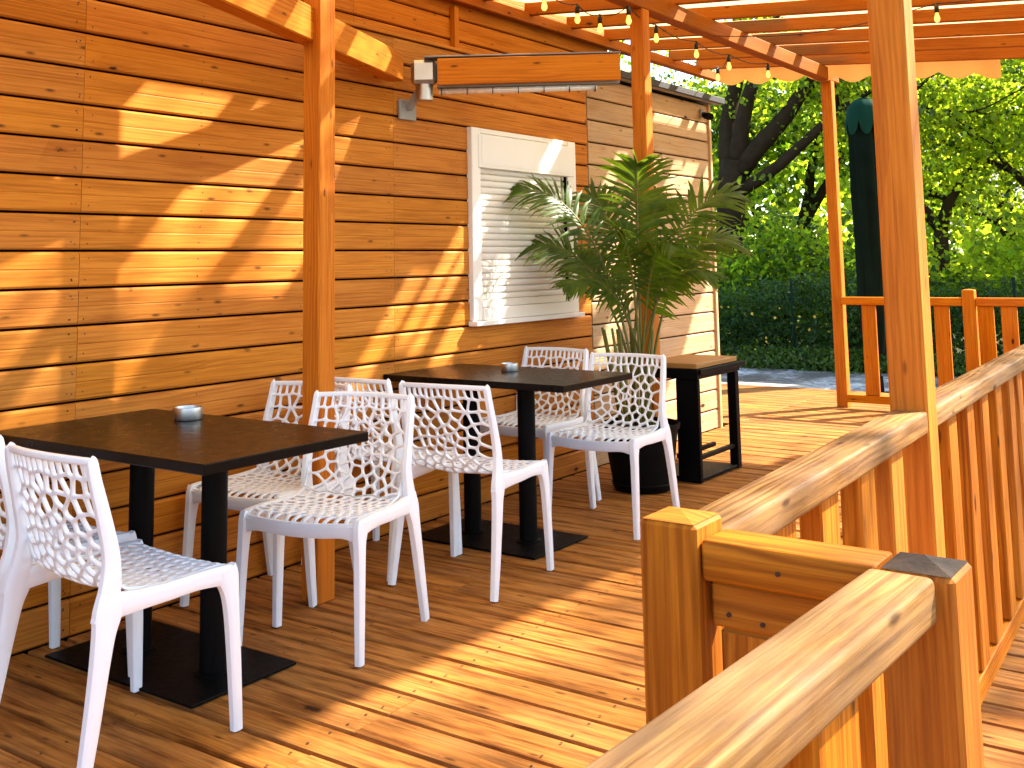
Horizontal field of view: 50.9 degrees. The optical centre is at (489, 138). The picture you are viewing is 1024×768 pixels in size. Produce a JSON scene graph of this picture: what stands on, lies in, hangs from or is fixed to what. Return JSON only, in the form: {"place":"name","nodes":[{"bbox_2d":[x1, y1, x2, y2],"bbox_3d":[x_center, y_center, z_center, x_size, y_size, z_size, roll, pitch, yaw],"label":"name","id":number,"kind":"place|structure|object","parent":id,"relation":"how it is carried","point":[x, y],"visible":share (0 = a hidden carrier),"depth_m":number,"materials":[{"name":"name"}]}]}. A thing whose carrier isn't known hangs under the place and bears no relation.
{"place":"outdoors","nodes":[
{"label":"outdoors","id":0,"kind":"place"},
{"bbox_2d":[0,383,1023,767],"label":"deck","id":1,"kind":"structure","parent":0,"point":[538,665],"depth_m":3.67,"materials":[{"name":"brown wood"}]},
{"bbox_2d":[0,435,136,676],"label":"cafe chair","id":2,"kind":"object","parent":1,"relation":"on","point":[7,536],"visible":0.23,"depth_m":3.54,"materials":[{"name":"white plastic"}]},
{"bbox_2d":[0,442,242,767],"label":"cafe chair","id":3,"kind":"object","parent":1,"relation":"on","point":[101,566],"visible":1,"depth_m":3.10,"materials":[{"name":"white plastic"}]},
{"bbox_2d":[0,409,367,708],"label":"bistro table","id":4,"kind":"object","parent":1,"relation":"on","point":[185,668],"visible":0.85,"depth_m":3.63,"materials":[{"name":"black laminate"}]},
{"bbox_2d":[174,405,202,420],"bbox_3d":[-1.121,1.021,4.004,0.104,0.045,0.104,-6,-8,36],"label":"ashtray","id":5,"kind":"object","parent":4,"relation":"on","point":[189,413],"visible":1,"depth_m":3.96,"materials":[{"name":"metal"}]},
{"bbox_2d":[180,379,354,626],"bbox_3d":[-0.895,1.474,4.492,0.531,0.861,0.541,-5,-8,32],"label":"cafe chair","id":6,"kind":"object","parent":1,"relation":"on","point":[262,482],"visible":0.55,"depth_m":4.46,"materials":[{"name":"white plastic"}]},
{"bbox_2d":[236,390,429,666],"bbox_3d":[-0.584,1.419,4.060,0.531,0.861,0.541,-4,-7,23],"label":"cafe chair","id":7,"kind":"object","parent":1,"relation":"on","point":[368,516],"visible":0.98,"depth_m":4.11,"materials":[{"name":"white plastic"}]},
{"bbox_2d":[0,0,716,656],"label":"timber cabin","id":8,"kind":"object","parent":1,"relation":"on","point":[150,204],"visible":0.69,"depth_m":4.85,"materials":[{"name":"brown wood"}]},
{"bbox_2d":[398,51,620,120],"bbox_3d":[0.108,-0.286,5.790,1.200,0.340,0.196,-1,-7,2],"label":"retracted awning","id":9,"kind":"object","parent":8,"relation":"attached to","point":[509,73],"visible":1,"depth_m":5.73,"materials":[{"name":"wood"},{"name":"steel"},{"name":"fabric"}]},
{"bbox_2d":[467,127,584,326],"bbox_3d":[0.235,0.548,6.677,0.097,1.150,1.190,-6,-8,36],"label":"window","id":10,"kind":"structure","parent":8,"relation":"in","point":[497,161],"depth_m":6.54,"materials":[{"name":"white paint"}]},
{"bbox_2d":[301,377,461,580],"bbox_3d":[-0.501,1.531,5.048,0.531,0.861,0.541,-5,-8,34],"label":"cafe chair","id":11,"kind":"object","parent":1,"relation":"on","point":[397,441],"visible":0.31,"depth_m":4.86,"materials":[{"name":"white plastic"}]},
{"bbox_2d":[388,380,553,601],"bbox_3d":[-0.079,1.490,4.745,0.531,0.861,0.541,-5,-8,30],"label":"cafe chair","id":12,"kind":"object","parent":1,"relation":"on","point":[506,473],"visible":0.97,"depth_m":4.61,"materials":[{"name":"white plastic"}]},
{"bbox_2d":[383,364,632,559],"bbox_3d":[0.095,1.591,5.425,1.090,0.801,0.660,-6,-8,36],"label":"bistro table","id":13,"kind":"object","parent":1,"relation":"on","point":[524,538],"visible":0.91,"depth_m":5.29,"materials":[{"name":"black laminate"}]},
{"bbox_2d":[501,362,517,371],"bbox_3d":[0.107,1.185,5.582,0.090,0.040,0.090,-6,-8,36],"label":"ashtray","id":14,"kind":"object","parent":13,"relation":"on","point":[509,367],"visible":1,"depth_m":5.55,"materials":[{"name":"metal"}]},
{"bbox_2d":[480,346,601,500],"bbox_3d":[0.267,1.647,6.172,0.531,0.861,0.541,-6,-8,37],"label":"cafe chair","id":15,"kind":"object","parent":1,"relation":"on","point":[548,422],"visible":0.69,"depth_m":6.22,"materials":[{"name":"white plastic"}]},
{"bbox_2d":[545,352,679,539],"bbox_3d":[0.646,1.585,5.679,0.531,0.861,0.541,-5,-8,33],"label":"cafe chair","id":16,"kind":"object","parent":1,"relation":"on","point":[636,436],"visible":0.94,"depth_m":5.70,"materials":[{"name":"white plastic"}]},
{"bbox_2d":[504,149,758,493],"bbox_3d":[0.871,1.074,6.526,1.561,2.053,0.937,-1,-7,1],"label":"potted palm","id":17,"kind":"object","parent":1,"relation":"on","point":[664,261],"visible":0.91,"depth_m":6.55,"materials":[{"name":"plant"}]},
{"bbox_2d":[583,70,724,466],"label":"annex shed","id":18,"kind":"structure","parent":1,"relation":"on","point":[682,138],"depth_m":8.33,"materials":[{"name":"brown wood"}]},
{"bbox_2d":[699,109,713,119],"bbox_3d":[1.787,-0.200,8.856,0.067,0.108,0.169,1,-7,-18],"label":"security camera","id":19,"kind":"object","parent":18,"relation":"attached to","point":[706,115],"visible":1,"depth_m":8.82,"materials":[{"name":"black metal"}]},
{"bbox_2d":[302,0,1023,604],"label":"timber pergola","id":20,"kind":"object","parent":1,"relation":"on","point":[894,48],"visible":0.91,"depth_m":4.62,"materials":[{"name":"brown wood"}]},
{"bbox_2d":[541,0,973,80],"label":"string lights","id":21,"kind":"object","parent":20,"relation":"hanging from","point":[656,37],"visible":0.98,"depth_m":7.19},
{"bbox_2d":[699,410,927,767],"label":"railing","id":22,"kind":"object","parent":20,"relation":"attached to","point":[860,468],"visible":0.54,"depth_m":2.22,"materials":[{"name":"brown wood"}]},
{"bbox_2d":[935,344,1023,703],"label":"railing","id":23,"kind":"object","parent":20,"relation":"attached to","point":[980,416],"visible":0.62,"depth_m":3.50,"materials":[{"name":"brown wood"}]},
{"bbox_2d":[975,298,1023,364],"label":"railing","id":24,"kind":"object","parent":20,"relation":"attached to","point":[1010,328],"visible":0.54,"depth_m":9.07,"materials":[{"name":"brown wood"}]},
{"bbox_2d":[643,354,744,482],"bbox_3d":[1.341,1.788,6.970,0.412,0.716,0.695,-6,-8,36],"label":"side table","id":25,"kind":"object","parent":1,"relation":"on","point":[687,372],"visible":0.84,"depth_m":6.70,"materials":[{"name":"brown wood"}]},
{"bbox_2d":[640,506,892,723],"bbox_3d":[0.380,1.026,1.417,0.327,1.012,0.096,-6,-8,36],"label":"railing","id":26,"kind":"object","parent":1,"relation":"on","point":[716,599],"visible":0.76,"depth_m":1.47,"materials":[{"name":"brown wood"}]},
{"bbox_2d":[584,552,984,767],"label":"railing","id":27,"kind":"object","parent":1,"relation":"on","point":[903,623],"visible":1,"depth_m":1.11,"materials":[{"name":"brown wood"}]},
{"bbox_2d":[841,289,980,404],"bbox_3d":[3.707,1.864,9.482,1.145,1.075,0.100,-6,-8,36],"label":"railing","id":28,"kind":"object","parent":1,"relation":"on","point":[965,301],"visible":0.66,"depth_m":9.34,"materials":[{"name":"brown wood"}]},
{"bbox_2d":[608,19,1023,251],"label":"sky","id":29,"kind":"structure","parent":0,"point":[682,76],"materials":[{"name":"white"}]},
{"bbox_2d":[721,368,955,391],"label":"gravel path","id":30,"kind":"structure","parent":0,"point":[802,377],"depth_m":13.65,"materials":[{"name":"grey gravel"}]},
{"bbox_2d":[721,382,830,389],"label":"kerb","id":31,"kind":"structure","parent":30,"relation":"on","point":[771,384],"depth_m":11.65,"materials":[{"name":"concrete"}]},
{"bbox_2d":[845,98,888,392],"bbox_3d":[4.274,1.200,12.029,0.600,3.345,0.600,-6,-8,36],"label":"furled parasol","id":32,"kind":"object","parent":30,"relation":"on","point":[859,124],"visible":0.69,"depth_m":11.96,"materials":[{"name":"green cloth"},{"name":"metal"}]},
{"bbox_2d":[720,315,1003,426],"bbox_3d":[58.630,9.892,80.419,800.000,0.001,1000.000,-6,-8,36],"label":"ground","id":33,"kind":"structure","parent":0,"point":[955,375],"depth_m":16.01,"materials":[{"name":"green plant"}]},
{"bbox_2d":[716,196,862,360],"bbox_3d":[4.546,2.202,16.907,3.945,2.551,2.800,-6,-8,36],"label":"shrub","id":34,"kind":"object","parent":33,"relation":"on","point":[784,257],"visible":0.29,"depth_m":16.62,"materials":[{"name":"green plant"}]},
{"bbox_2d":[667,17,942,275],"bbox_3d":[7.250,-0.011,24.188,10.020,8.496,7.113,1,-7,-18],"label":"leafy tree","id":35,"kind":"object","parent":33,"relation":"on","point":[811,201],"visible":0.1,"depth_m":24.07,"materials":[{"name":"green plant"}]},
{"bbox_2d":[607,0,1023,347],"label":"leafy tree","id":36,"kind":"object","parent":33,"relation":"on","point":[740,156],"visible":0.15,"depth_m":18.81,"materials":[{"name":"green plant"}]},
{"bbox_2d":[705,19,1023,283],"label":"woods","id":37,"kind":"object","parent":33,"relation":"on","point":[847,220],"visible":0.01,"depth_m":34.38,"materials":[{"name":"green plant"}]},
{"bbox_2d":[718,277,1023,369],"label":"wire fence","id":38,"kind":"object","parent":33,"relation":"on","point":[1013,284],"visible":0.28,"depth_m":14.78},
{"bbox_2d":[718,270,1023,375],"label":"hedge","id":39,"kind":"object","parent":33,"relation":"on","point":[779,299],"visible":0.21,"depth_m":15.17,"materials":[{"name":"green plant"}]},
{"bbox_2d":[751,17,1023,338],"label":"leafy tree","id":40,"kind":"object","parent":33,"relation":"on","point":[942,229],"visible":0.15,"depth_m":19.59,"materials":[{"name":"green plant"}]},
{"bbox_2d":[781,59,1023,284],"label":"leafy tree","id":41,"kind":"object","parent":33,"relation":"on","point":[1010,130],"visible":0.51,"depth_m":16.98,"materials":[{"name":"green plant"}]},
{"bbox_2d":[796,232,1012,360],"bbox_3d":[6.145,2.150,15.613,3.380,2.297,2.654,-6,-8,36],"label":"shrub","id":42,"kind":"object","parent":33,"relation":"on","point":[950,276],"visible":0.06,"depth_m":15.29,"materials":[{"name":"green plant"}]},
{"bbox_2d":[788,59,1023,276],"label":"leafy tree","id":43,"kind":"object","parent":33,"relation":"on","point":[942,197],"visible":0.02,"depth_m":24.82,"materials":[{"name":"green plant"}]},
{"bbox_2d":[935,192,1023,350],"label":"shrub","id":44,"kind":"object","parent":33,"relation":"on","point":[1007,263],"visible":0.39,"depth_m":14.83,"materials":[{"name":"green plant"}]},
{"bbox_2d":[986,63,1023,132],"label":"leafy tree","id":45,"kind":"object","parent":33,"relation":"on","point":[1010,90],"visible":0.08,"depth_m":17.98,"materials":[{"name":"green plant"}]}
]}

